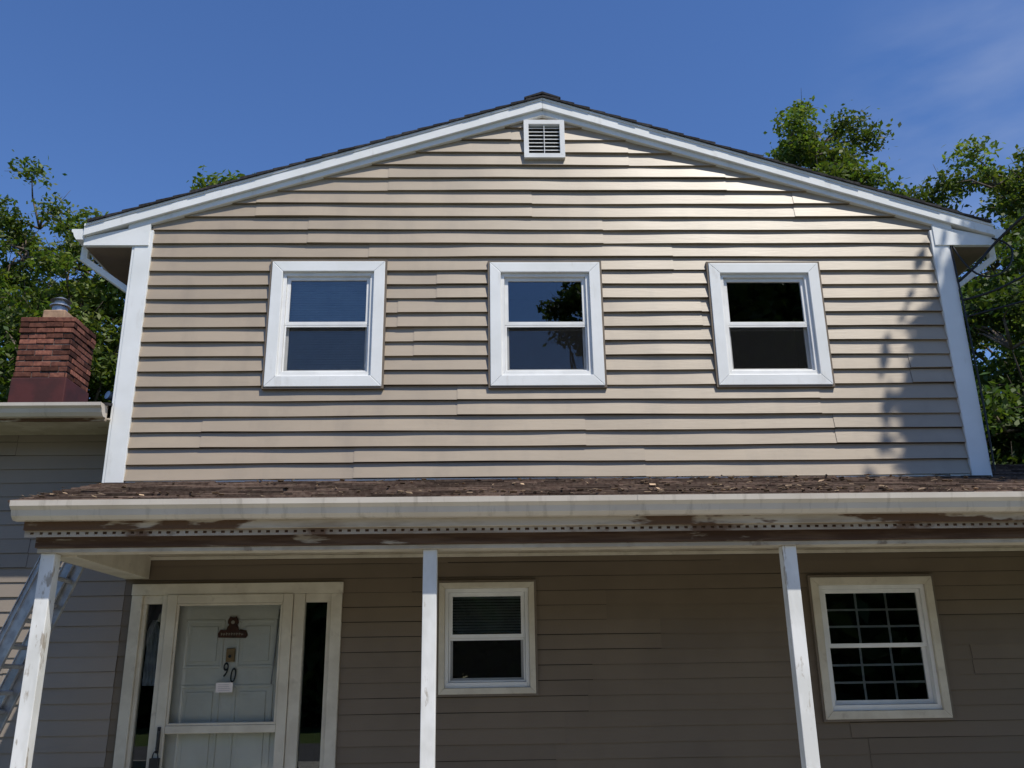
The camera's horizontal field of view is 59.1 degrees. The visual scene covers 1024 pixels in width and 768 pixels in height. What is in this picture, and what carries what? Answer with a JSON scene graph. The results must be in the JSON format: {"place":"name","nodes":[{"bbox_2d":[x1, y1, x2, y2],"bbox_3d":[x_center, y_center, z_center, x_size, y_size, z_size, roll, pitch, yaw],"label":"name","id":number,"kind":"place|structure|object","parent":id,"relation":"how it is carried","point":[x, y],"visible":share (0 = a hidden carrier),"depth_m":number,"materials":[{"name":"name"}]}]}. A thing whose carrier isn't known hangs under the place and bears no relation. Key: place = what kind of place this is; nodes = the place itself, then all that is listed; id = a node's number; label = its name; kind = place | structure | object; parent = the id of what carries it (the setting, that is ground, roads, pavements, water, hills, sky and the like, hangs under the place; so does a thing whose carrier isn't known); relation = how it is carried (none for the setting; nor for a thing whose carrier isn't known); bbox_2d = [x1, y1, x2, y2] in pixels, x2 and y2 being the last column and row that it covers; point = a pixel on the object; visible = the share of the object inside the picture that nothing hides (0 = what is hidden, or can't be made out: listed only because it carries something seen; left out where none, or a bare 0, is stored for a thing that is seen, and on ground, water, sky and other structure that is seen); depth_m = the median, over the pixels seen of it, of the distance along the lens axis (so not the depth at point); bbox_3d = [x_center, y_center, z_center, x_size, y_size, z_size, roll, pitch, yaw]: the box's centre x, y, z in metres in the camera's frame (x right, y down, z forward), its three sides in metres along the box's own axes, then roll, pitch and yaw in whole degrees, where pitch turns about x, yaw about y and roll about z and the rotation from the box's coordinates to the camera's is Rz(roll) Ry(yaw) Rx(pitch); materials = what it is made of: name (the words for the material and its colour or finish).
{"place":"outdoors","nodes":[
{"label":"outdoors","id":0,"kind":"place"},
{"bbox_2d":[86,247,131,284],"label":"eave soffit","id":1,"kind":"structure","parent":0,"point":[114,262],"depth_m":7.70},
{"bbox_2d":[0,0,1023,398],"label":"sky","id":2,"kind":"structure","parent":0,"point":[125,99],"materials":[{"name":"blue"}]},
{"bbox_2d":[952,247,988,275],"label":"eave soffit","id":3,"kind":"structure","parent":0,"point":[970,256],"depth_m":7.86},
{"bbox_3d":[0.164,-0.611,11.688,7.640,1.275,8.090,0,-18,-2],"label":"roof deck","id":4,"kind":"object","parent":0,"visible":0},
{"bbox_2d":[72,229,109,273],"bbox_3d":[-3.696,0.038,11.326,0.100,0.095,8.164,0,-18,-2],"label":"eave gutter","id":5,"kind":"object","parent":4,"relation":"attached to","point":[78,235],"visible":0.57,"depth_m":7.46,"materials":[{"name":"white metal"}]},
{"bbox_2d":[80,247,126,476],"bbox_3d":[-3.374,-0.178,7.322,0.466,2.030,0.060,2,-18,-7],"label":"downspout","id":6,"kind":"object","parent":5,"relation":"attached to","point":[96,268],"visible":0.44,"depth_m":7.54,"materials":[{"name":"white metal"}]},
{"bbox_2d":[87,95,990,222],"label":"roof shingles","id":7,"kind":"object","parent":4,"relation":"on","point":[190,192],"visible":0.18,"depth_m":7.78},
{"bbox_2d":[524,91,560,99],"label":"ridge cap shingles","id":8,"kind":"object","parent":7,"relation":"on","point":[539,94],"visible":0.02,"depth_m":7.95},
{"bbox_2d":[959,229,1004,275],"bbox_3d":[4.045,-0.001,11.560,0.100,0.095,8.164,0,-18,-2],"label":"eave gutter","id":9,"kind":"object","parent":4,"relation":"attached to","point":[999,233],"visible":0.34,"depth_m":7.69,"materials":[{"name":"white metal"}]},
{"bbox_2d":[957,247,996,288],"bbox_3d":[3.970,-0.215,7.545,0.451,2.030,0.060,-2,-18,4],"label":"downspout","id":10,"kind":"object","parent":9,"relation":"attached to","point":[991,257],"visible":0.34,"depth_m":7.77,"materials":[{"name":"white metal"}]},
{"label":"lawn","id":11,"kind":"structure","parent":0,"visible":0},
{"bbox_2d":[0,554,83,733],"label":"extension ladder","id":12,"kind":"object","parent":11,"relation":"on","point":[69,575],"visible":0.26,"depth_m":6.06,"materials":[{"name":"metal"}]},
{"bbox_2d":[0,149,87,341],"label":"deciduous tree","id":13,"kind":"object","parent":11,"relation":"on","point":[8,221],"visible":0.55,"depth_m":22.82,"materials":[{"name":"green plant"}]},
{"bbox_2d":[0,300,106,401],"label":"deciduous tree","id":14,"kind":"object","parent":11,"relation":"on","point":[11,348],"visible":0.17,"depth_m":18.64,"materials":[{"name":"green plant"}]},
{"bbox_2d":[0,391,112,540],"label":"wing","id":15,"kind":"structure","parent":11,"relation":"on","point":[54,418],"depth_m":6.94,"materials":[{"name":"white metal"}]},
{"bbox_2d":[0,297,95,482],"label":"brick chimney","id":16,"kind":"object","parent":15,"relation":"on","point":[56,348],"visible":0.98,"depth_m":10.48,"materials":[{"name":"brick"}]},
{"bbox_2d":[0,435,125,767],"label":"wing wall siding","id":17,"kind":"object","parent":15,"relation":"attached to","point":[73,721],"visible":0.59,"depth_m":6.92,"materials":[{"name":"plastic"}]},
{"bbox_2d":[0,217,120,401],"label":"deciduous tree","id":18,"kind":"object","parent":11,"relation":"on","point":[12,284],"visible":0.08,"depth_m":22.86,"materials":[{"name":"green plant"}]},
{"bbox_2d":[0,204,125,402],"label":"deciduous tree","id":19,"kind":"object","parent":11,"relation":"on","point":[62,263],"visible":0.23,"depth_m":20.35,"materials":[{"name":"green plant"}]},
{"bbox_2d":[186,165,254,189],"bbox_3d":[-7.266,1.257,22.643,3.688,14.944,3.738,-11,-21,29],"label":"deciduous tree","id":20,"kind":"object","parent":11,"relation":"on","point":[214,179],"visible":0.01,"depth_m":24.16,"materials":[{"name":"green plant"}]},
{"bbox_2d":[8,464,1023,767],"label":"front porch","id":21,"kind":"object","parent":11,"relation":"on","point":[126,530],"visible":0.96,"depth_m":5.71,"materials":[{"name":"white"}]},
{"bbox_2d":[102,230,154,482],"bbox_3d":[-3.046,-0.117,7.203,0.162,2.400,0.146,0,-18,-2],"label":"corner board","id":22,"kind":"object","parent":21,"relation":"on","point":[116,454],"visible":0.77,"depth_m":7.14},
{"bbox_2d":[83,224,152,246],"bbox_3d":[-3.269,-1.231,7.497,0.530,0.196,0.041,0,-18,-2],"label":"eave return","id":23,"kind":"object","parent":22,"relation":"attached to","point":[139,236],"visible":1,"depth_m":7.47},
{"bbox_2d":[113,582,343,767],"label":"entry door","id":24,"kind":"structure","parent":21,"relation":"on","point":[286,596],"depth_m":6.84,"materials":[{"name":"white wood"}]},
{"bbox_2d":[142,620,159,685],"bbox_3d":[-2.755,2.057,6.911,0.116,0.480,0.020,0,-18,-2],"label":"hanging garment","id":25,"kind":"object","parent":24,"relation":"hanging from","point":[152,643],"visible":0.92,"depth_m":6.91,"materials":[{"name":"blue fabric"}]},
{"bbox_2d":[148,751,159,767],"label":"key lockbox","id":26,"kind":"object","parent":24,"relation":"attached to","point":[154,762],"visible":1,"depth_m":6.54,"materials":[{"name":"black metal"}]},
{"bbox_2d":[162,605,293,767],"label":"panel door","id":27,"kind":"structure","parent":24,"relation":"attached to","point":[200,658],"depth_m":6.87,"materials":[{"name":"white wood"}]},
{"bbox_2d":[223,662,228,676],"bbox_3d":[-2.184,2.180,6.889,0.040,0.109,0.006,4,-18,0],"label":"house number","id":28,"kind":"object","parent":27,"relation":"attached to","point":[226,670],"visible":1,"depth_m":6.89,"materials":[{"name":"black metal"}]},
{"bbox_2d":[226,648,234,661],"bbox_3d":[-2.157,2.076,6.918,0.065,0.100,0.028,0,-18,-2],"label":"door knocker","id":29,"kind":"object","parent":27,"relation":"attached to","point":[230,651],"depth_m":6.92,"materials":[{"name":"gold metal"}]},
{"bbox_2d":[218,616,247,637],"bbox_3d":[-2.155,1.881,6.986,0.229,0.163,0.016,0,-18,-2],"label":"bear plaque","id":30,"kind":"object","parent":27,"relation":"attached to","point":[232,628],"visible":1,"depth_m":6.97,"materials":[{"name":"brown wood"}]},
{"bbox_2d":[230,668,235,681],"bbox_3d":[-2.123,2.218,6.878,0.041,0.108,0.006,4,-18,0],"label":"house number","id":31,"kind":"object","parent":27,"relation":"attached to","point":[231,675],"visible":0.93,"depth_m":6.87,"materials":[{"name":"black metal"}]},
{"bbox_2d":[270,609,279,683],"bbox_3d":[-1.815,2.012,6.932,0.040,0.551,0.010,0,-18,-2],"label":"door chain","id":32,"kind":"object","parent":24,"relation":"hanging from","point":[275,646],"depth_m":6.93,"materials":[{"name":"metal"}]},
{"bbox_2d":[124,118,970,480],"bbox_3d":[0.300,-0.853,7.486,6.580,3.319,0.036,0,-18,-2],"label":"wall siding","id":33,"kind":"object","parent":21,"relation":"on","point":[632,218],"depth_m":7.34,"materials":[{"name":"plastic"}]},
{"bbox_2d":[261,260,387,389],"bbox_3d":[-1.503,-0.489,7.309,0.957,1.120,0.039,0,-18,-2],"label":"channel","id":34,"kind":"object","parent":33,"relation":"attached to","point":[381,387],"visible":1,"depth_m":7.21,"materials":[{"name":"beige plastic"}]},
{"bbox_2d":[263,261,384,386],"bbox_3d":[-1.502,-0.490,7.305,0.924,1.087,0.047,0,-18,-2],"label":"casing","id":35,"kind":"object","parent":34,"relation":"attached to","point":[271,378],"visible":1,"depth_m":7.28,"materials":[{"name":"white plastic"}]},
{"bbox_2d":[276,272,373,375],"bbox_3d":[-1.504,-0.472,7.361,0.743,0.906,0.112,0,-18,-2],"label":"frame","id":36,"kind":"object","parent":35,"relation":"attached to","point":[282,319],"visible":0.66,"depth_m":7.30,"materials":[{"name":"white plastic"}]},
{"bbox_2d":[281,325,368,371],"bbox_3d":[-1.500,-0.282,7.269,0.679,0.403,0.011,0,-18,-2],"label":"lower sash","id":37,"kind":"structure","parent":36,"relation":"attached to","point":[329,326],"depth_m":7.29,"materials":[{"name":"white plastic"}]},
{"bbox_2d":[287,282,366,369],"bbox_3d":[-1.505,-0.467,7.405,0.681,0.826,0.026,0,-18,-2],"label":"venetian blind","id":38,"kind":"object","parent":36,"relation":"attached to","point":[309,348],"visible":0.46,"depth_m":7.40,"materials":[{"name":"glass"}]},
{"bbox_2d":[285,277,369,325],"bbox_3d":[-1.506,-0.676,7.408,0.681,0.428,0.030,0,-18,-2],"label":"sash","id":39,"kind":"object","parent":36,"relation":"attached to","point":[320,279],"visible":1,"depth_m":7.41,"materials":[{"name":"white plastic"}]},
{"bbox_2d":[290,286,366,364],"bbox_3d":[-1.519,-0.297,7.895,1.241,1.404,1.008,0,-18,-2],"label":"room interior","id":40,"kind":"object","parent":36,"relation":"attached to","point":[331,310],"depth_m":8.53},
{"bbox_2d":[152,165,895,230],"bbox_3d":[0.284,-1.853,7.836,6.760,1.200,0.001,0,-18,-2],"label":"gable sheathing","id":41,"kind":"object","parent":33,"relation":"attached to","point":[541,191],"visible":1,"depth_m":7.77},
{"bbox_2d":[83,101,994,236],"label":"rake fascia","id":42,"kind":"structure","parent":33,"relation":"attached to","point":[126,221],"depth_m":7.76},
{"bbox_2d":[84,98,993,226],"bbox_3d":[0.275,-1.912,7.805,7.640,1.266,0.081,0,-18,-2],"label":"rake drip edge","id":43,"kind":"object","parent":33,"relation":"attached to","point":[516,106],"visible":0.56,"depth_m":7.78,"materials":[{"name":"white metal"}]},
{"bbox_2d":[128,110,951,229],"bbox_3d":[0.275,-1.848,7.802,6.940,1.178,0.047,0,-18,-2],"label":"rake frieze","id":44,"kind":"object","parent":33,"relation":"attached to","point":[514,121],"visible":1,"depth_m":7.79,"materials":[{"name":"white wood"}]},
{"bbox_2d":[523,120,564,159],"bbox_3d":[0.281,-2.131,7.891,0.356,0.378,0.053,0,-18,-2],"label":"gable vent","id":45,"kind":"object","parent":33,"relation":"attached to","point":[546,123],"visible":1,"depth_m":7.88,"materials":[{"name":"white plastic"}]},
{"bbox_2d":[528,127,559,152],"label":"vent louvers","id":46,"kind":"object","parent":33,"relation":"attached to","point":[548,137],"visible":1,"depth_m":7.92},
{"bbox_2d":[488,261,606,388],"bbox_3d":[0.278,-0.493,7.361,0.945,1.112,0.039,0,-18,-2],"label":"channel","id":47,"kind":"object","parent":33,"relation":"attached to","point":[546,387],"visible":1,"depth_m":7.25,"materials":[{"name":"beige plastic"}]},
{"bbox_2d":[490,262,604,385],"bbox_3d":[0.278,-0.494,7.357,0.912,1.079,0.047,0,-18,-2],"label":"casing","id":48,"kind":"object","parent":47,"relation":"attached to","point":[498,378],"visible":1,"depth_m":7.33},
{"bbox_2d":[501,273,592,374],"bbox_3d":[0.276,-0.476,7.413,0.731,0.898,0.112,0,-18,-2],"label":"frame","id":49,"kind":"object","parent":48,"relation":"attached to","point":[552,275],"visible":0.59,"depth_m":7.37,"materials":[{"name":"white plastic"}]},
{"bbox_2d":[504,278,586,325],"bbox_3d":[0.274,-0.677,7.459,0.669,0.424,0.030,0,-18,-2],"label":"sash","id":50,"kind":"object","parent":49,"relation":"attached to","point":[530,280],"visible":1,"depth_m":7.46,"materials":[{"name":"white plastic"}]},
{"bbox_2d":[508,282,583,369],"bbox_3d":[0.261,-0.300,7.947,1.229,1.396,1.008,0,-18,-2],"label":"room interior","id":51,"kind":"object","parent":49,"relation":"attached to","point":[545,348],"visible":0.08,"depth_m":8.51,"materials":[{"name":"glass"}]},
{"bbox_2d":[505,325,588,370],"bbox_3d":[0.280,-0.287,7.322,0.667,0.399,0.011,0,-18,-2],"label":"lower sash","id":52,"kind":"structure","parent":49,"relation":"attached to","point":[585,326],"depth_m":7.35,"materials":[{"name":"white plastic"}]},
{"bbox_2d":[140,243,966,479],"bbox_3d":[0.309,-0.191,7.291,6.760,2.300,0.001,0,-18,-2],"label":"wall sheathing","id":53,"kind":"object","parent":33,"relation":"attached to","point":[568,399],"depth_m":7.17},
{"bbox_2d":[705,261,834,387],"bbox_3d":[2.107,-0.496,7.415,0.955,1.105,0.039,0,-18,-2],"label":"channel","id":54,"kind":"object","parent":33,"relation":"attached to","point":[749,386],"visible":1,"depth_m":7.32,"materials":[{"name":"beige plastic"}]},
{"bbox_2d":[708,263,832,384],"bbox_3d":[2.107,-0.497,7.411,0.922,1.072,0.047,0,-18,-2],"label":"casing","id":55,"kind":"object","parent":54,"relation":"attached to","point":[823,377],"visible":1,"depth_m":7.38,"materials":[{"name":"white plastic"}]},
{"bbox_2d":[720,274,819,373],"bbox_3d":[2.105,-0.479,7.466,0.741,0.891,0.112,0,-18,-2],"label":"frame","id":56,"kind":"object","parent":55,"relation":"attached to","point":[807,299],"visible":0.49,"depth_m":7.43,"materials":[{"name":"white plastic"}]},
{"bbox_2d":[723,279,808,325],"bbox_3d":[2.103,-0.679,7.512,0.679,0.420,0.030,0,-18,-2],"label":"sash","id":57,"kind":"object","parent":56,"relation":"attached to","point":[803,301],"visible":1,"depth_m":7.50,"materials":[{"name":"white plastic"}]},
{"bbox_2d":[727,283,807,368],"bbox_3d":[2.090,-0.303,8.000,1.239,1.389,1.008,0,-18,-2],"label":"room interior","id":58,"kind":"object","parent":56,"relation":"attached to","point":[768,348],"visible":0.2,"depth_m":8.55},
{"bbox_2d":[728,325,813,370],"bbox_3d":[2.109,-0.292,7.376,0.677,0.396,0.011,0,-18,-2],"label":"lower sash","id":59,"kind":"structure","parent":56,"relation":"attached to","point":[810,348],"depth_m":7.41,"materials":[{"name":"white plastic"}]},
{"bbox_2d":[125,474,969,482],"bbox_3d":[0.321,0.730,6.975,6.535,0.018,0.014,0,-18,-2],"label":"starter strip","id":60,"kind":"object","parent":21,"relation":"on","point":[531,478],"visible":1,"depth_m":6.96,"materials":[{"name":"beige plastic"}]},
{"bbox_2d":[104,551,1023,767],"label":"wall siding","id":61,"kind":"object","parent":21,"relation":"attached to","point":[711,704],"depth_m":6.95,"materials":[{"name":"plastic"}]},
{"bbox_2d":[436,580,537,696],"bbox_3d":[-0.194,1.953,6.965,0.774,0.862,0.039,0,-18,-2],"label":"channel","id":62,"kind":"object","parent":61,"relation":"attached to","point":[477,695],"visible":0.96,"depth_m":6.94,"materials":[{"name":"grey plastic"}]},
{"bbox_2d":[438,582,535,694],"bbox_3d":[-0.194,1.952,6.962,0.741,0.829,0.047,0,-18,-2],"label":"casing","id":63,"kind":"object","parent":62,"relation":"attached to","point":[442,690],"visible":1,"depth_m":6.93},
{"bbox_2d":[444,588,529,687],"bbox_3d":[-0.195,1.970,7.017,0.650,0.738,0.112,0,-18,-2],"label":"frame","id":64,"kind":"object","parent":63,"relation":"attached to","point":[485,684],"visible":0.85,"depth_m":6.96,"materials":[{"name":"white plastic"}]},
{"bbox_2d":[453,599,520,687],"bbox_3d":[-0.210,2.145,7.551,1.152,1.240,1.008,0,-18,-2],"label":"room interior","id":65,"kind":"object","parent":64,"relation":"attached to","point":[487,659],"visible":0.04,"depth_m":8.00,"materials":[{"name":"black"}]},
{"bbox_2d":[453,596,520,634],"bbox_3d":[-0.199,1.816,7.113,0.592,0.328,0.026,0,-18,-2],"label":"venetian blind","id":66,"kind":"object","parent":64,"relation":"attached to","point":[485,627],"visible":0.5,"depth_m":7.11,"materials":[{"name":"black"}]},
{"bbox_2d":[449,592,524,638],"bbox_3d":[-0.197,1.805,7.051,0.592,0.346,0.030,0,-18,-2],"label":"sash","id":67,"kind":"object","parent":64,"relation":"attached to","point":[480,594],"visible":1,"depth_m":7.04,"materials":[{"name":"white plastic"}]},
{"bbox_2d":[448,638,525,682],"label":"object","id":68,"kind":"structure","parent":64,"relation":"attached to","point":[450,640],"depth_m":6.92,"materials":[{"name":"white plastic"}]},
{"bbox_2d":[450,638,523,682],"bbox_3d":[-0.193,2.119,6.982,0.592,0.354,0.029,0,-18,-2],"label":"sash","id":69,"kind":"object","parent":64,"relation":"attached to","point":[465,679],"visible":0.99,"depth_m":6.93,"materials":[{"name":"white plastic"}]},
{"bbox_2d":[806,574,954,721],"bbox_3d":[2.852,2.039,7.024,1.005,1.090,0.039,0,-18,-2],"label":"channel","id":70,"kind":"object","parent":61,"relation":"attached to","point":[817,657],"visible":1,"depth_m":6.99,"materials":[{"name":"white plastic"}]},
{"bbox_2d":[810,576,952,719],"bbox_3d":[2.852,2.038,7.020,0.972,1.057,0.047,0,-18,-2],"label":"casing","id":71,"kind":"object","parent":70,"relation":"attached to","point":[945,711],"visible":1,"depth_m":6.99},
{"bbox_2d":[818,584,941,710],"bbox_3d":[2.850,2.056,7.076,0.851,0.936,0.112,0,-18,-2],"label":"frame","id":72,"kind":"object","parent":71,"relation":"attached to","point":[936,704],"visible":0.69,"depth_m":7.00,"materials":[{"name":"white plastic"}]},
{"bbox_2d":[822,589,926,647],"bbox_3d":[2.848,1.845,7.125,0.789,0.443,0.030,0,-18,-2],"label":"sash","id":73,"kind":"object","parent":72,"relation":"attached to","point":[923,643],"visible":1,"depth_m":7.11,"materials":[{"name":"white plastic"}]},
{"bbox_2d":[825,593,927,699],"bbox_3d":[2.835,2.232,7.609,1.349,1.434,1.008,0,-18,-2],"label":"room interior","id":74,"kind":"object","parent":72,"relation":"attached to","point":[880,691],"visible":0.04,"depth_m":8.07,"materials":[{"name":"black"}]},
{"bbox_2d":[827,593,925,699],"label":"grids","id":75,"kind":"object","parent":72,"relation":"attached to","point":[858,626],"visible":1,"depth_m":7.07,"materials":[{"name":"white plastic"}]},
{"bbox_2d":[829,647,933,704],"bbox_3d":[2.853,2.252,7.026,0.789,0.451,0.029,0,-18,-2],"label":"sash","id":76,"kind":"object","parent":72,"relation":"attached to","point":[908,701],"visible":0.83,"depth_m":6.96,"materials":[{"name":"white plastic"}]},
{"bbox_2d":[928,230,991,474],"bbox_3d":[3.658,-0.151,7.406,0.162,2.400,0.146,0,-18,-2],"label":"corner board","id":77,"kind":"object","parent":21,"relation":"on","point":[967,399],"visible":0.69,"depth_m":7.34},
{"bbox_2d":[930,225,993,246],"bbox_3d":[3.845,-1.264,7.711,0.515,0.191,0.041,0,-18,-2],"label":"eave return","id":78,"kind":"object","parent":77,"relation":"attached to","point":[952,237],"visible":0.8,"depth_m":7.68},
{"bbox_2d":[950,245,995,470],"bbox_3d":[3.749,-0.261,7.364,0.044,1.980,0.024,-11,-21,27],"label":"utility cable","id":79,"kind":"object","parent":77,"relation":"attached to","point":[980,388],"visible":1,"depth_m":7.32,"materials":[{"name":"black rubber"}]},
{"bbox_2d":[967,300,1023,316],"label":"utility cable","id":80,"kind":"object","parent":79,"relation":"attached to","point":[995,308],"visible":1,"depth_m":7.40,"materials":[{"name":"black rubber"}]},
{"bbox_2d":[952,237,1013,277],"bbox_3d":[3.971,-1.061,7.576,0.476,0.388,0.075,-3,-18,7],"label":"utility cable","id":81,"kind":"object","parent":77,"relation":"attached to","point":[973,271],"visible":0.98,"depth_m":7.55,"materials":[{"name":"black rubber"}]},
{"bbox_2d":[958,215,1023,281],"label":"utility cable","id":82,"kind":"object","parent":77,"relation":"attached to","point":[991,247],"visible":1,"depth_m":7.54,"materials":[{"name":"black rubber"}]},
{"bbox_2d":[962,275,1023,300],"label":"utility cable","id":83,"kind":"object","parent":77,"relation":"attached to","point":[998,288],"visible":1,"depth_m":7.42,"materials":[{"name":"black rubber"}]},
{"bbox_2d":[763,95,915,195],"bbox_3d":[8.509,0.074,23.114,4.425,17.035,4.361,0,-18,-2],"label":"deciduous tree","id":84,"kind":"object","parent":11,"relation":"on","point":[803,145],"visible":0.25,"depth_m":24.42,"materials":[{"name":"green plant"}]},
{"bbox_2d":[900,133,1023,354],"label":"deciduous tree","id":85,"kind":"object","parent":11,"relation":"on","point":[1009,199],"visible":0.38,"depth_m":23.50,"materials":[{"name":"green plant"}]},
{"bbox_2d":[959,276,1004,369],"bbox_3d":[11.184,2.110,23.743,5.907,13.483,4.973,0,-18,-2],"label":"deciduous tree","id":86,"kind":"object","parent":11,"relation":"on","point":[981,357],"depth_m":24.98,"materials":[{"name":"green plant"}]},
{"bbox_2d":[956,224,1023,462],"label":"deciduous tree","id":87,"kind":"object","parent":11,"relation":"on","point":[1004,296],"visible":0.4,"depth_m":17.00,"materials":[{"name":"green plant"}]},
{"bbox_2d":[975,372,1023,464],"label":"deciduous tree","id":88,"kind":"object","parent":11,"relation":"on","point":[991,409],"visible":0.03,"depth_m":15.49,"materials":[{"name":"green plant"}]},
{"bbox_2d":[984,259,1023,396],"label":"deciduous tree","id":89,"kind":"object","parent":11,"relation":"on","point":[1004,350],"visible":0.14,"depth_m":19.88,"materials":[{"name":"green plant"}]},
{"bbox_3d":[-1.678,3.680,6.486,15.000,0.100,0.194,0,-18,-2],"label":"foundation","id":90,"kind":"object","parent":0,"visible":0},
{"bbox_2d":[132,602,326,767],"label":"hall interior","id":91,"kind":"object","parent":90,"relation":"on","point":[312,695],"visible":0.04,"depth_m":7.34,"materials":[{"name":"black"}]},
{"bbox_2d":[8,544,1023,767],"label":"wall sheathing","id":92,"kind":"object","parent":90,"relation":"on","point":[577,649],"depth_m":6.99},
{"bbox_3d":[-2.161,2.527,6.705,0.800,1.780,0.002,0,-18,-2],"label":"storm glass","id":93,"kind":"object","parent":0,"visible":0},
{"bbox_2d":[215,682,232,692],"bbox_3d":[-2.162,2.279,6.783,0.125,0.070,0.002,0,-18,-2],"label":"paper note","id":94,"kind":"object","parent":93,"relation":"attached to","point":[219,686],"visible":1,"depth_m":6.78,"materials":[{"name":"white paper"}]}
]}

